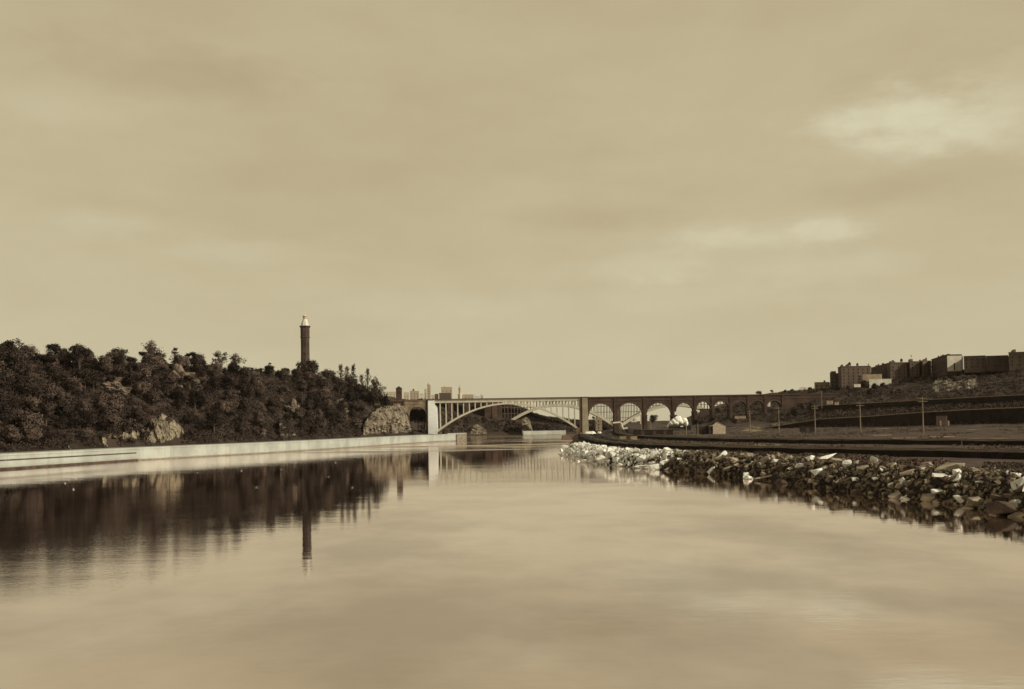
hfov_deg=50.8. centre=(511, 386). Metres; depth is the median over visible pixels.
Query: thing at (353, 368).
tree
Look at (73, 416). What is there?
tree
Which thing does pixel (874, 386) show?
tree
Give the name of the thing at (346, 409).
rock outcrop
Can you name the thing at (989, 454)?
railway track
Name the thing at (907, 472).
rock
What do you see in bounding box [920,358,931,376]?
apartment building
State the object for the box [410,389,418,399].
distant building
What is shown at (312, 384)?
tree
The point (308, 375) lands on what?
tree
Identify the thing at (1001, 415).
retaining wall
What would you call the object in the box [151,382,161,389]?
tree
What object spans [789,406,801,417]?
tree
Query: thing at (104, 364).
tree
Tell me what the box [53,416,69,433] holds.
tree
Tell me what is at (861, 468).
rock
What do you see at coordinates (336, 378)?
tree
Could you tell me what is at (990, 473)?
rubble
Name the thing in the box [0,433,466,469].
river wall
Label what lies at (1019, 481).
rock
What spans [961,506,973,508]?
rock
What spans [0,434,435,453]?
road
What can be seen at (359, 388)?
tree
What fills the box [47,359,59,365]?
tree
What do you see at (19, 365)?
tree
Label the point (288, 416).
tree
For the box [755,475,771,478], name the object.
rock
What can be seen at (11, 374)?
tree
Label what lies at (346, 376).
tree
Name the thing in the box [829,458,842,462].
rock
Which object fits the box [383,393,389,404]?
tree
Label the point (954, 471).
rock
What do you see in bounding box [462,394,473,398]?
distant building
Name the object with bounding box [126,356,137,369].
tree
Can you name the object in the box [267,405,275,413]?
tree
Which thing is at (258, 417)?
tree
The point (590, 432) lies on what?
sand heap
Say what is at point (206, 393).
tree
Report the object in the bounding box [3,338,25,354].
tree
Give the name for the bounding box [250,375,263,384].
tree
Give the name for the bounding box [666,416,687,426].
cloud
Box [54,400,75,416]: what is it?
tree
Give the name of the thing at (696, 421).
tree
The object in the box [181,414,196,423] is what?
tree
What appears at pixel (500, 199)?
sky
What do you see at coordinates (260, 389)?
tree
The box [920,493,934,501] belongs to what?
rock
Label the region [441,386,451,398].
distant building
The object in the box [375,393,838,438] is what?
arch bridge
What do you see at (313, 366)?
tree
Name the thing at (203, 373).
tree
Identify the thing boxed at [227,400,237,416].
tree
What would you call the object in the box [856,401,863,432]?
utility pole
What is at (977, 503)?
rock
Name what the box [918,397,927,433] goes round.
utility pole
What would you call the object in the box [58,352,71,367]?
tree
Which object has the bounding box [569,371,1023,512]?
ground
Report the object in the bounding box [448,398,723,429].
arch bridge
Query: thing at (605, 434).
railway track
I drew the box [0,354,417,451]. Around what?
undergrowth
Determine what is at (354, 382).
tree
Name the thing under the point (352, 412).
tree
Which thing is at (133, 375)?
tree
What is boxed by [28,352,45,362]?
tree
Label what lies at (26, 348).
tree
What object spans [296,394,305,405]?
tree
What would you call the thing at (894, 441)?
railway track
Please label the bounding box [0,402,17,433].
tree
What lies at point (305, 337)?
water tower
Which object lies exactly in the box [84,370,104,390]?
tree
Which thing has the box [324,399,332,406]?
tree
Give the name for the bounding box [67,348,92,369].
tree
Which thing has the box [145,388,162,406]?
tree
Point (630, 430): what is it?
railway track
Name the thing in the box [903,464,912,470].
rock
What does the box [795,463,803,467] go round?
rock
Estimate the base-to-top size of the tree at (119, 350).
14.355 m
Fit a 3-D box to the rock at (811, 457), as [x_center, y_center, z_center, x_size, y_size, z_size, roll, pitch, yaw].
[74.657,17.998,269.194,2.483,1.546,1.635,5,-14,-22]
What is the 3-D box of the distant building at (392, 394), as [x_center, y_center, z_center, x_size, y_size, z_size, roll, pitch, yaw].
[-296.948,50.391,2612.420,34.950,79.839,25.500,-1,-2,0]
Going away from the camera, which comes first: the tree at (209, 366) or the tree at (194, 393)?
the tree at (194, 393)
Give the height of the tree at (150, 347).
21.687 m
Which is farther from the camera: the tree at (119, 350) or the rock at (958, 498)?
the tree at (119, 350)
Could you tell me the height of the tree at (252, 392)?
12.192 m
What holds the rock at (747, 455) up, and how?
on the ground
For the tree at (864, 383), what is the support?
on the ground
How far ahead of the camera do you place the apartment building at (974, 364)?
958.09 m
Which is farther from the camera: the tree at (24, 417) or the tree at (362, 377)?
the tree at (362, 377)
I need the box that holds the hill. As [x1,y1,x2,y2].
[0,363,666,452]
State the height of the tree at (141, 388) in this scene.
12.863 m
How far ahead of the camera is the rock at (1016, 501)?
172.95 m
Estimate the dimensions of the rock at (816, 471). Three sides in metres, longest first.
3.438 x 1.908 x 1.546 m
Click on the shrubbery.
(909, 409)
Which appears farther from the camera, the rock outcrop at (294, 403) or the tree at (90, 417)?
the rock outcrop at (294, 403)
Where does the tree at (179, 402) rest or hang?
on the hill
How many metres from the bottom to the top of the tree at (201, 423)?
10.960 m
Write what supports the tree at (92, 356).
on the hill
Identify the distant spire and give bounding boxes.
[458,386,461,398]
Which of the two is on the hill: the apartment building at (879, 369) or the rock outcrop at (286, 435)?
the rock outcrop at (286, 435)
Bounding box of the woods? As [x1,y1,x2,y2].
[414,398,612,433]
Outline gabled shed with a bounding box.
[705,420,725,433]
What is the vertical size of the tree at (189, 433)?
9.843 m
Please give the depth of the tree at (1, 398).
493.73 m
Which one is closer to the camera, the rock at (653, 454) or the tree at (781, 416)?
the rock at (653, 454)
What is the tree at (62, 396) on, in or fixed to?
on the hill
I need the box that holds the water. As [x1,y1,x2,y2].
[0,434,1023,688]
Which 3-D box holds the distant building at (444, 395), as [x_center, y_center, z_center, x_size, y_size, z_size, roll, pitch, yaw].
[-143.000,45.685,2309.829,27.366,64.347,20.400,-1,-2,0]
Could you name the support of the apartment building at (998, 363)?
on the ground
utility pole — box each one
[775,407,779,432]
[811,405,817,432]
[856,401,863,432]
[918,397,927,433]
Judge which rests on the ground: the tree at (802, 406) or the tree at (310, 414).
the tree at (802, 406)
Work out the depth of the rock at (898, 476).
218.10 m
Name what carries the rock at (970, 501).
on the ground
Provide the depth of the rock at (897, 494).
210.63 m
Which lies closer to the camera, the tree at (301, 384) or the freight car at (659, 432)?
the freight car at (659, 432)
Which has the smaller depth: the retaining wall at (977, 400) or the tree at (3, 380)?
the tree at (3, 380)
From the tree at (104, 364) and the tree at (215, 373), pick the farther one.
the tree at (215, 373)
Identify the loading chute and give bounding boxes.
[613,422,627,431]
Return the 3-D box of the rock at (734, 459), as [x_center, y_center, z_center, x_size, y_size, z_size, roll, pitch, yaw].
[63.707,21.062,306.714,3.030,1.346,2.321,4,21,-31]
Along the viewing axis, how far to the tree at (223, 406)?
666.68 m
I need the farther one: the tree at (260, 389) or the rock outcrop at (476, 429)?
the rock outcrop at (476, 429)
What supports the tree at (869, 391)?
on the ground
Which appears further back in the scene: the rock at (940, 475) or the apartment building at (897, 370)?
the apartment building at (897, 370)
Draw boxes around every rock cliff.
[363,403,411,434]
[522,417,532,430]
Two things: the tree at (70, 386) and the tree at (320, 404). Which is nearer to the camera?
the tree at (70, 386)
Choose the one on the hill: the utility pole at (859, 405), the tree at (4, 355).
the tree at (4, 355)
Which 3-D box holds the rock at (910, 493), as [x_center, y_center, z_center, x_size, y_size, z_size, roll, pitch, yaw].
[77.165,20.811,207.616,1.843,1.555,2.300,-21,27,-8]
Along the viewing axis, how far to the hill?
687.48 m
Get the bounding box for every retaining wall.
[766,407,1023,427]
[817,394,1023,410]
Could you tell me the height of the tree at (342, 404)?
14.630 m
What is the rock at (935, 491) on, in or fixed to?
on the ground
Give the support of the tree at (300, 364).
on the hill
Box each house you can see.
[595,416,601,430]
[814,380,829,389]
[862,374,881,381]
[869,379,890,387]
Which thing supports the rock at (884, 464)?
on the ground
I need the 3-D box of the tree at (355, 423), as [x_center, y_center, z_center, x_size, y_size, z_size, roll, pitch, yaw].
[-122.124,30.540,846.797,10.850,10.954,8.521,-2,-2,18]
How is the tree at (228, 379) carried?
on the hill
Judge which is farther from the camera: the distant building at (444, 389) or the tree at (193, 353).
the distant building at (444, 389)
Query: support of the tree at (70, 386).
on the hill
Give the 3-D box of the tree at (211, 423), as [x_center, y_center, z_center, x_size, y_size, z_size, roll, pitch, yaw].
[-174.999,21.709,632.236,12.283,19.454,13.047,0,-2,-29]
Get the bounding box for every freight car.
[619,435,637,439]
[633,430,651,434]
[652,430,663,434]
[664,430,672,434]
[799,427,814,433]
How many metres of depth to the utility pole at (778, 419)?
789.35 m
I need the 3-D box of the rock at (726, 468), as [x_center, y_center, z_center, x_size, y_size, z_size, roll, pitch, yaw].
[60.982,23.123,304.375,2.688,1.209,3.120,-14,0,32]
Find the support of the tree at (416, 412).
on the hill
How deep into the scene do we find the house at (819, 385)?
1120.49 m
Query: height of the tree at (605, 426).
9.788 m
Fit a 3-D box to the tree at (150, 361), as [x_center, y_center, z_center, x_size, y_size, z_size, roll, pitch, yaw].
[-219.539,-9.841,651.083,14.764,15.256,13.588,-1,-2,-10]
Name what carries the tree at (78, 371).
on the hill
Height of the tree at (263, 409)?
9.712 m
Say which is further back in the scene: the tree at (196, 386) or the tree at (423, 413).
the tree at (423, 413)
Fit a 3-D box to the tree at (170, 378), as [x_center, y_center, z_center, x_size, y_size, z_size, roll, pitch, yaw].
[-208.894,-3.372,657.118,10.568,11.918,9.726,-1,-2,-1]
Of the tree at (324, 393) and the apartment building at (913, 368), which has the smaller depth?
the tree at (324, 393)
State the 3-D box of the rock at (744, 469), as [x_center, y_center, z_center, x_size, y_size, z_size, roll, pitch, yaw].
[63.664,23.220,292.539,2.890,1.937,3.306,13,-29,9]
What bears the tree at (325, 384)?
on the hill
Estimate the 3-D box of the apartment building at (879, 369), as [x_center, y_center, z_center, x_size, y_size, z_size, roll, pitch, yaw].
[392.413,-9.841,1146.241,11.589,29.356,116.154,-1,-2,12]
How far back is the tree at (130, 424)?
570.04 m
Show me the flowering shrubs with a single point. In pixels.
(950, 385)
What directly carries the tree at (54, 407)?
on the hill
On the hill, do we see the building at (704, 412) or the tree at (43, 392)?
the tree at (43, 392)
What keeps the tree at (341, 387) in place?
on the hill
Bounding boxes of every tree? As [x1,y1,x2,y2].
[0,343,15,362]
[0,359,6,375]
[0,373,9,388]
[0,393,7,403]
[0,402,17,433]
[2,367,18,381]
[2,425,24,445]
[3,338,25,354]
[5,351,31,365]
[6,354,31,376]
[12,376,34,397]
[12,408,45,428]
[19,344,36,354]
[20,424,42,444]
[21,394,41,410]
[26,347,39,356]
[27,384,53,404]
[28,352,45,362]
[33,382,60,398]
[37,400,57,427]
[39,426,57,443]
[40,399,57,419]
[42,353,54,362]
[44,363,57,371]
[45,343,59,353]
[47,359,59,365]
[47,368,67,383]
[51,378,58,386]
[53,390,72,405]
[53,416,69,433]
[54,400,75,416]
[55,347,66,355]
[58,351,72,362]
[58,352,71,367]
[63,410,85,431]
[65,375,84,391]
[66,382,80,400]
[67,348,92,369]
[68,343,91,366]
[72,369,85,377]
[74,398,92,412]
[77,369,96,391]
[78,427,93,439]
[80,408,98,427]
[81,352,94,362]
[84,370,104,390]
[93,391,111,407]
[95,355,114,376]
[96,407,123,431]
[99,406,111,414]
[100,389,125,397]
[106,352,130,365]
[106,375,115,381]
[106,393,125,411]
[110,352,126,377]
[111,347,128,355]
[111,363,126,376]
[122,370,142,385]
[122,417,136,431]
[124,408,147,426]
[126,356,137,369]
[132,381,152,398]
[135,363,153,381]
[140,358,161,378]
[141,340,163,358]
[141,353,167,368]
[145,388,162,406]
[150,351,165,365]
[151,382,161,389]
[156,381,166,387]
[158,385,173,397]
[160,361,168,370]
[160,372,178,386]
[169,347,178,362]
[171,386,190,399]
[172,353,190,366]
[174,399,183,408]
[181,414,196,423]
[183,374,195,388]
[183,428,195,439]
[184,351,195,366]
[188,383,205,398]
[188,410,199,418]
[189,390,202,409]
[190,357,206,375]
[192,352,205,359]
[193,420,205,432]
[196,389,212,409]
[197,370,209,377]
[198,376,211,389]
[202,408,222,435]
[203,364,215,374]
[207,414,222,430]
[208,376,221,397]
[209,369,224,377]
[211,350,228,363]
[212,361,222,371]
[214,399,232,414]
[218,372,239,389]
[223,363,239,372]
[223,389,240,397]
[223,393,240,409]
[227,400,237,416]
[229,353,245,364]
[232,381,253,396]
[237,412,251,422]
[237,420,249,434]
[238,369,252,382]
[239,366,251,373]
[239,397,250,412]
[245,383,255,397]
[249,369,262,380]
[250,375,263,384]
[251,410,266,425]
[252,383,266,399]
[252,424,266,436]
[258,407,267,414]
[263,364,275,375]
[267,398,279,406]
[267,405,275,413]
[275,369,288,377]
[276,395,284,402]
[277,386,291,393]
[277,389,286,398]
[279,377,285,386]
[281,413,292,421]
[291,367,304,376]
[291,407,305,420]
[294,379,306,393]
[295,361,303,371]
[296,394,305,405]
[297,417,309,428]
[302,409,316,425]
[303,399,314,409]
[304,371,313,380]
[305,360,318,374]
[305,392,324,403]
[307,381,315,391]
[309,423,319,435]
[311,372,323,380]
[312,399,325,408]
[313,408,323,419]
[315,379,321,387]
[315,416,328,427]
[316,386,330,399]
[319,405,335,423]
[320,368,333,378]
[320,380,332,391]
[322,378,334,389]
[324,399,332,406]
[327,414,337,425]
[331,377,342,385]
[332,380,339,395]
[333,411,345,423]
[334,379,344,390]
[337,365,344,378]
[337,399,347,408]
[343,390,355,402]
[344,366,350,387]
[344,374,357,385]
[348,378,358,388]
[348,402,361,412]
[349,409,356,417]
[350,419,361,428]
[351,363,357,377]
[354,384,370,392]
[359,374,364,385]
[360,391,368,401]
[362,385,382,407]
[364,369,371,401]
[369,375,379,406]
[372,383,386,405]
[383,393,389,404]
[409,409,414,424]
[410,408,424,430]
[420,408,425,428]
[589,416,598,430]
[603,424,610,429]
[649,415,658,423]
[693,419,702,425]
[709,415,718,421]
[728,416,739,423]
[776,413,784,420]
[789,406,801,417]
[797,403,806,409]
[807,401,817,412]
[859,380,869,389]
[865,389,875,394]
[871,383,878,388]
[949,376,957,381]
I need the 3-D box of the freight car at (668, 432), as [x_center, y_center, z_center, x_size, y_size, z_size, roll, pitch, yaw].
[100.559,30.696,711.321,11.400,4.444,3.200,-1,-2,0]
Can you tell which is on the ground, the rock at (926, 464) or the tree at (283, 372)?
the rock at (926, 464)
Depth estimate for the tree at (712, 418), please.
973.27 m
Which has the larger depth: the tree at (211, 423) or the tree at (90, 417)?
the tree at (211, 423)
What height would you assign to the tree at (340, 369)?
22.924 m
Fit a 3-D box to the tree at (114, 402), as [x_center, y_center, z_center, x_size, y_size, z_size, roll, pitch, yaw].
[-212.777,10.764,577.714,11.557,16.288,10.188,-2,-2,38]
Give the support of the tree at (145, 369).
on the hill
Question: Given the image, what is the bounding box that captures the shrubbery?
[697,368,1023,428]
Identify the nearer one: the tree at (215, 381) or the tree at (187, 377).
the tree at (187, 377)
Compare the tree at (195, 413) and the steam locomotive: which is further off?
the steam locomotive
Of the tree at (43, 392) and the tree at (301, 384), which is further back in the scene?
the tree at (301, 384)
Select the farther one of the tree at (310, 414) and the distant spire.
the distant spire
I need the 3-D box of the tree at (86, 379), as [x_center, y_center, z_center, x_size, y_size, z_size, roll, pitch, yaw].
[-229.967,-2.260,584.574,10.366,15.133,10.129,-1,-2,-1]
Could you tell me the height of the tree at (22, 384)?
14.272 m
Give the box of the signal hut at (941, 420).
[936,416,948,426]
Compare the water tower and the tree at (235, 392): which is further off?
the water tower
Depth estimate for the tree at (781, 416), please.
929.35 m
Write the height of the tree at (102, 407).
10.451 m
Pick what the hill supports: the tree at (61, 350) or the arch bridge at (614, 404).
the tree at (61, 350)
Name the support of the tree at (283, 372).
on the hill
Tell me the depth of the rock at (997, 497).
179.31 m
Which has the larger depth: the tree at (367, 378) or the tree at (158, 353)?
the tree at (367, 378)
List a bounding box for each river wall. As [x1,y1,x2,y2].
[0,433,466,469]
[522,430,565,434]
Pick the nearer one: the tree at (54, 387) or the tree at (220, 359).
the tree at (54, 387)
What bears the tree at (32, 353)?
on the hill
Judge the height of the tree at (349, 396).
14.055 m
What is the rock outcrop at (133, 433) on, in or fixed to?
on the hill
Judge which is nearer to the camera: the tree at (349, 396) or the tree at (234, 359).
the tree at (234, 359)
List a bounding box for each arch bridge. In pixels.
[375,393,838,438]
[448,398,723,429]
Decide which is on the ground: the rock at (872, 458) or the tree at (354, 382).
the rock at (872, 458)
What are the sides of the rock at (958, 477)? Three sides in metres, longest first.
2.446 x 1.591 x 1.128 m
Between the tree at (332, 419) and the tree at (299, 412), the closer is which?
the tree at (299, 412)
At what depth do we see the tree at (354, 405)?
884.74 m
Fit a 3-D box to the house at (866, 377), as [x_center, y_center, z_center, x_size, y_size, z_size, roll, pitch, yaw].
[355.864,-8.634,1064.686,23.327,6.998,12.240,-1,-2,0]
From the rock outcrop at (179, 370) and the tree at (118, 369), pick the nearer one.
the tree at (118, 369)
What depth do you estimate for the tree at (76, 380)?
572.80 m
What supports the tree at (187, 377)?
on the hill
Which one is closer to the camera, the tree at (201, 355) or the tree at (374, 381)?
the tree at (201, 355)
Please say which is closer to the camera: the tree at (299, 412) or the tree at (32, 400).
the tree at (32, 400)
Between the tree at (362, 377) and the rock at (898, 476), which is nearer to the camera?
the rock at (898, 476)
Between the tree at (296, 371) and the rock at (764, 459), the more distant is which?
the tree at (296, 371)
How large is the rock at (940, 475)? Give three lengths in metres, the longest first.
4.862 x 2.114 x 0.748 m
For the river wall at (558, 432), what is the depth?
1328.14 m
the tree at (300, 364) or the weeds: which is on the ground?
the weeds
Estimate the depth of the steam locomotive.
922.87 m
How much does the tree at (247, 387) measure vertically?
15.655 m
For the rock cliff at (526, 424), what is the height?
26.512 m
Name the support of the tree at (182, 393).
on the hill
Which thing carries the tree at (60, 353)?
on the hill
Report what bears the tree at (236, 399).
on the hill
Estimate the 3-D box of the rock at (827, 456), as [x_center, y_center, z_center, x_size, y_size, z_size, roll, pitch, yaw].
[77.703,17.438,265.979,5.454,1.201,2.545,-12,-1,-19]
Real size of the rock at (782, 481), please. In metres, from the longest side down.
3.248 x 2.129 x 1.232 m
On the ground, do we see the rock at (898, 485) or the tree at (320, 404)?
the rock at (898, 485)
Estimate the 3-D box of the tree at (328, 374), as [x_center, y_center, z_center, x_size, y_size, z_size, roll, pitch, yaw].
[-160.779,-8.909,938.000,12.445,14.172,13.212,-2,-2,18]
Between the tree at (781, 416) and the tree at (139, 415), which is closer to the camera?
the tree at (139, 415)
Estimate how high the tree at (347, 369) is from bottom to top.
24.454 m
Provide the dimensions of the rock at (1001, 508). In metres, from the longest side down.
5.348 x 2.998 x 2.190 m
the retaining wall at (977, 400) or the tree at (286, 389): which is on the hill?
the tree at (286, 389)
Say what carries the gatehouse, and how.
on the arch bridge at (614, 404)
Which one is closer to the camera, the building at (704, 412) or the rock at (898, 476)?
the rock at (898, 476)
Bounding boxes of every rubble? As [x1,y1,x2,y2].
[562,442,687,467]
[647,449,1023,514]
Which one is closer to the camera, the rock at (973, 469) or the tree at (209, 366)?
the rock at (973, 469)
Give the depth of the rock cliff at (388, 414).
907.26 m
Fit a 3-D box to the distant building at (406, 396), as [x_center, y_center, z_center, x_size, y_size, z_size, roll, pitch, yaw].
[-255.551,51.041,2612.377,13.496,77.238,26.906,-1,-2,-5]
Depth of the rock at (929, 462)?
219.24 m
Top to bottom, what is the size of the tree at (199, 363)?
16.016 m
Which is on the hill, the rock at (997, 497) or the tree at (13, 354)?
the tree at (13, 354)
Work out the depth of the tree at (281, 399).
768.27 m
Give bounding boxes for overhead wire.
[758,399,916,412]
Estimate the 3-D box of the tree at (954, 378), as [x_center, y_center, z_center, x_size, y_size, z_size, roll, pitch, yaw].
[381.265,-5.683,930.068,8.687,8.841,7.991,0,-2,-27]
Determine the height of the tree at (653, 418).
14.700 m
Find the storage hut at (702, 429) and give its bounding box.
[696,426,707,433]
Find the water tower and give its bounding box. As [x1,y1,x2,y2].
[299,315,309,375]
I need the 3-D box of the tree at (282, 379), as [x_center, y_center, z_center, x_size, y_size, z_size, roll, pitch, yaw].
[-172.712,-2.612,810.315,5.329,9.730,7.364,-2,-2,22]
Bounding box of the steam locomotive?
[668,424,690,429]
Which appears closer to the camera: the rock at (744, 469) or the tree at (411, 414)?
the rock at (744, 469)
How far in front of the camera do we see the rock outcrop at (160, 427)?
590.06 m
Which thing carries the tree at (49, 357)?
on the hill
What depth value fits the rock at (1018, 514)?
168.37 m
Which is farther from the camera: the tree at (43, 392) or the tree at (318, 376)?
the tree at (318, 376)
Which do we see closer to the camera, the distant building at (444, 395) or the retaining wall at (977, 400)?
the retaining wall at (977, 400)
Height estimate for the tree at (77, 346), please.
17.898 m
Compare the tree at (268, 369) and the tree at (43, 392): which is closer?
the tree at (43, 392)
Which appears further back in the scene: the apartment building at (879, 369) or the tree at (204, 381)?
the apartment building at (879, 369)
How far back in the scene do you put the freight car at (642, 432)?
697.96 m
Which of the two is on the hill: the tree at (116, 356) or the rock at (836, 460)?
the tree at (116, 356)
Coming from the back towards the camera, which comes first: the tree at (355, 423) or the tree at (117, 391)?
the tree at (355, 423)
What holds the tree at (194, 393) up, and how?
on the hill
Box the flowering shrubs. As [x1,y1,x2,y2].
[933,374,976,391]
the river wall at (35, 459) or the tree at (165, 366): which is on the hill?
the tree at (165, 366)
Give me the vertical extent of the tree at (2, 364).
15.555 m
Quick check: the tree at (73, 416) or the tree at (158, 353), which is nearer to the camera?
the tree at (73, 416)
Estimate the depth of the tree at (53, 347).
602.28 m
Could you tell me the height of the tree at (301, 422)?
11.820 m
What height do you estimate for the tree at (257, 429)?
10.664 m
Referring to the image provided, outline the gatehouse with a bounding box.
[395,386,401,399]
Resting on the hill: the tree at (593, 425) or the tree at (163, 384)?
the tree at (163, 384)
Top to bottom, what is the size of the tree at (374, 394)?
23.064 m
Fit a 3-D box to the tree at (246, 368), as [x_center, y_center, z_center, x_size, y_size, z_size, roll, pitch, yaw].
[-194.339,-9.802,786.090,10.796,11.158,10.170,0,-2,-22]
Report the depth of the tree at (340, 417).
812.27 m
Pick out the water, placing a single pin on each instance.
(504, 562)
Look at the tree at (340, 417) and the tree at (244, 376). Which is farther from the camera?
the tree at (340, 417)
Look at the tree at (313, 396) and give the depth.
812.95 m
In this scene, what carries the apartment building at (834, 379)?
on the ground
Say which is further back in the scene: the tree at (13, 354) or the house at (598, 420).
the house at (598, 420)
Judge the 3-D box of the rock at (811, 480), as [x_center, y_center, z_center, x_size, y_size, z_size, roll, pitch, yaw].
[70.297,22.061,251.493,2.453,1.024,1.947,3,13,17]
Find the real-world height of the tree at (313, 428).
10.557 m
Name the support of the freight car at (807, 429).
on the ground
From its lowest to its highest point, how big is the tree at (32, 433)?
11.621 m
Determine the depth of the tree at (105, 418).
554.29 m
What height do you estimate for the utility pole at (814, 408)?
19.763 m
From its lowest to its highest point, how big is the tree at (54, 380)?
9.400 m
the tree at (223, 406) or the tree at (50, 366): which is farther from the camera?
the tree at (223, 406)
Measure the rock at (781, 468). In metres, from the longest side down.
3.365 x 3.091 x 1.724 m
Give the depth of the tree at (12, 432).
475.10 m
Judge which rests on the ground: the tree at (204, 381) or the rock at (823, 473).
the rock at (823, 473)
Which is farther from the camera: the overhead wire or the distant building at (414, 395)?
the distant building at (414, 395)
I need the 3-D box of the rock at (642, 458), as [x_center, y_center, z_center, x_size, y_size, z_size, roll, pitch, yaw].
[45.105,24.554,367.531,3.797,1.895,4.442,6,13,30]
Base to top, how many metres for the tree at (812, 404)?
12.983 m
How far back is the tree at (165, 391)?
637.70 m
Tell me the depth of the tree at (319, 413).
782.73 m
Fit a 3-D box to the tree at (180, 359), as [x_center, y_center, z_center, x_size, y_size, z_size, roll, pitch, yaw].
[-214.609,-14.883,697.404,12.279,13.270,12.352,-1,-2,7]
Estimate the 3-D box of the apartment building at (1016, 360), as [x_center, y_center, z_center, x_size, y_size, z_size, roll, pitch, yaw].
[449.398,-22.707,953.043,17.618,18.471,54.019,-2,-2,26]
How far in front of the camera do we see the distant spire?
2597.81 m
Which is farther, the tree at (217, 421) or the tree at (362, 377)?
the tree at (362, 377)
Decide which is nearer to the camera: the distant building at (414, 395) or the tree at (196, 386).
the tree at (196, 386)
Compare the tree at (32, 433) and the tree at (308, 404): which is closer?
the tree at (32, 433)
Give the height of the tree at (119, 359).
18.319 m
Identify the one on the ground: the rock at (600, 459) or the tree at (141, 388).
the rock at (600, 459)
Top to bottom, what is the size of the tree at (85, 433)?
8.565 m
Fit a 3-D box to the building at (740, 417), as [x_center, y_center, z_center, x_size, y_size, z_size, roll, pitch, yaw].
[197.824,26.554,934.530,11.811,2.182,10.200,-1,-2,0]
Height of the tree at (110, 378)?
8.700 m
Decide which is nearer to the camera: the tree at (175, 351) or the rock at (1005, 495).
the rock at (1005, 495)
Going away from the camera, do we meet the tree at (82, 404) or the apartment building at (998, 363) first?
the tree at (82, 404)
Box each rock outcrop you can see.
[98,429,144,446]
[99,377,131,395]
[146,413,183,443]
[169,363,199,389]
[280,422,295,437]
[283,398,299,418]
[335,398,349,414]
[470,424,486,434]
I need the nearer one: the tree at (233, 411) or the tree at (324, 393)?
the tree at (233, 411)
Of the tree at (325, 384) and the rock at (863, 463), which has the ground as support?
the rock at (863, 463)
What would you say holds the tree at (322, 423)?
on the hill
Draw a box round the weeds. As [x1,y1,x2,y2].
[578,383,1023,476]
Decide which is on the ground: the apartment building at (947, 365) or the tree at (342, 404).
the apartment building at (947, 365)
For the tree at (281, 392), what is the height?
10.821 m
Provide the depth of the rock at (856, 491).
226.48 m
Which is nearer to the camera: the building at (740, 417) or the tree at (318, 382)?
the tree at (318, 382)
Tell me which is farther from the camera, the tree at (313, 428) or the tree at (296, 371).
the tree at (296, 371)
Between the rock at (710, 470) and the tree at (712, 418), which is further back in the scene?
the tree at (712, 418)
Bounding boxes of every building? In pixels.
[383,391,395,397]
[404,392,408,399]
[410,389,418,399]
[427,383,430,398]
[439,393,450,398]
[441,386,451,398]
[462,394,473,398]
[700,409,708,416]
[735,416,745,418]
[830,371,837,388]
[838,362,871,388]
[871,363,886,378]
[887,358,907,380]
[908,355,920,377]
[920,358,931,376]
[931,354,962,375]
[963,355,986,373]
[986,355,1008,371]
[1008,349,1023,370]
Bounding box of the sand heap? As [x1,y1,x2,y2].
[583,431,595,433]
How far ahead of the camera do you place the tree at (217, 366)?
738.35 m
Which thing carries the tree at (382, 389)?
on the hill
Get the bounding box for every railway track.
[578,431,1023,458]
[593,430,1023,450]
[613,429,1023,445]
[625,428,1023,439]
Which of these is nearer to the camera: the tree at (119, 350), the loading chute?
the tree at (119, 350)
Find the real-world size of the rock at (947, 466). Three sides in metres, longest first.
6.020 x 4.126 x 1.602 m
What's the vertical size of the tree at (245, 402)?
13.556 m
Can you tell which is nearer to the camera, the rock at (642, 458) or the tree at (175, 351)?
the rock at (642, 458)
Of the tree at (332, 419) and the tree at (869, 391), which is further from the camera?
the tree at (869, 391)
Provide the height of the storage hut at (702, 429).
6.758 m
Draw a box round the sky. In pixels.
[0,0,1023,420]
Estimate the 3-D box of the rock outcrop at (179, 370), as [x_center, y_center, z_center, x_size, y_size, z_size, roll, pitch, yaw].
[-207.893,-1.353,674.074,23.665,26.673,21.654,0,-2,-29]
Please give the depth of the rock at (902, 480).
215.13 m
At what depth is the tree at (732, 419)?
958.34 m
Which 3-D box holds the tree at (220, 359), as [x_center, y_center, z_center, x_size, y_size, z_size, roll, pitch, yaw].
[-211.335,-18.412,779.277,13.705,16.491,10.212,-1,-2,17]
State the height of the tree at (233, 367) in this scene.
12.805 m
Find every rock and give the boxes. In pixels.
[595,456,605,463]
[637,455,646,460]
[649,464,659,469]
[651,451,659,458]
[707,466,714,473]
[723,465,732,470]
[731,457,738,462]
[740,467,750,474]
[744,452,754,457]
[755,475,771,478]
[759,456,770,462]
[775,464,787,471]
[780,479,789,483]
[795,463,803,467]
[805,455,814,460]
[808,478,815,482]
[811,468,824,475]
[819,453,835,459]
[821,470,829,476]
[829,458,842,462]
[842,460,851,466]
[850,489,862,492]
[856,461,866,466]
[856,465,868,471]
[870,456,877,461]
[877,462,887,467]
[888,491,902,497]
[895,472,906,478]
[895,483,904,488]
[899,477,905,483]
[900,469,913,475]
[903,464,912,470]
[906,490,917,498]
[917,463,931,466]
[920,461,932,466]
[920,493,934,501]
[931,489,942,493]
[932,473,951,477]
[934,462,965,470]
[952,469,962,474]
[953,474,961,481]
[953,495,963,502]
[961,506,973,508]
[965,496,983,506]
[967,467,979,472]
[974,501,982,506]
[984,501,1019,514]
[990,494,1006,499]
[1002,493,1012,497]
[1007,511,1023,516]
[1009,499,1020,504]
[1010,476,1023,489]
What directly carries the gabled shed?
on the ground
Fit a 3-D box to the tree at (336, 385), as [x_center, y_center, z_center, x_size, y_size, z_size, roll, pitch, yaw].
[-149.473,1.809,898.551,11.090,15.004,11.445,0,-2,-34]
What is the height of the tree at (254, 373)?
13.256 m
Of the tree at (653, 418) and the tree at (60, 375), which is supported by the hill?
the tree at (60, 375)

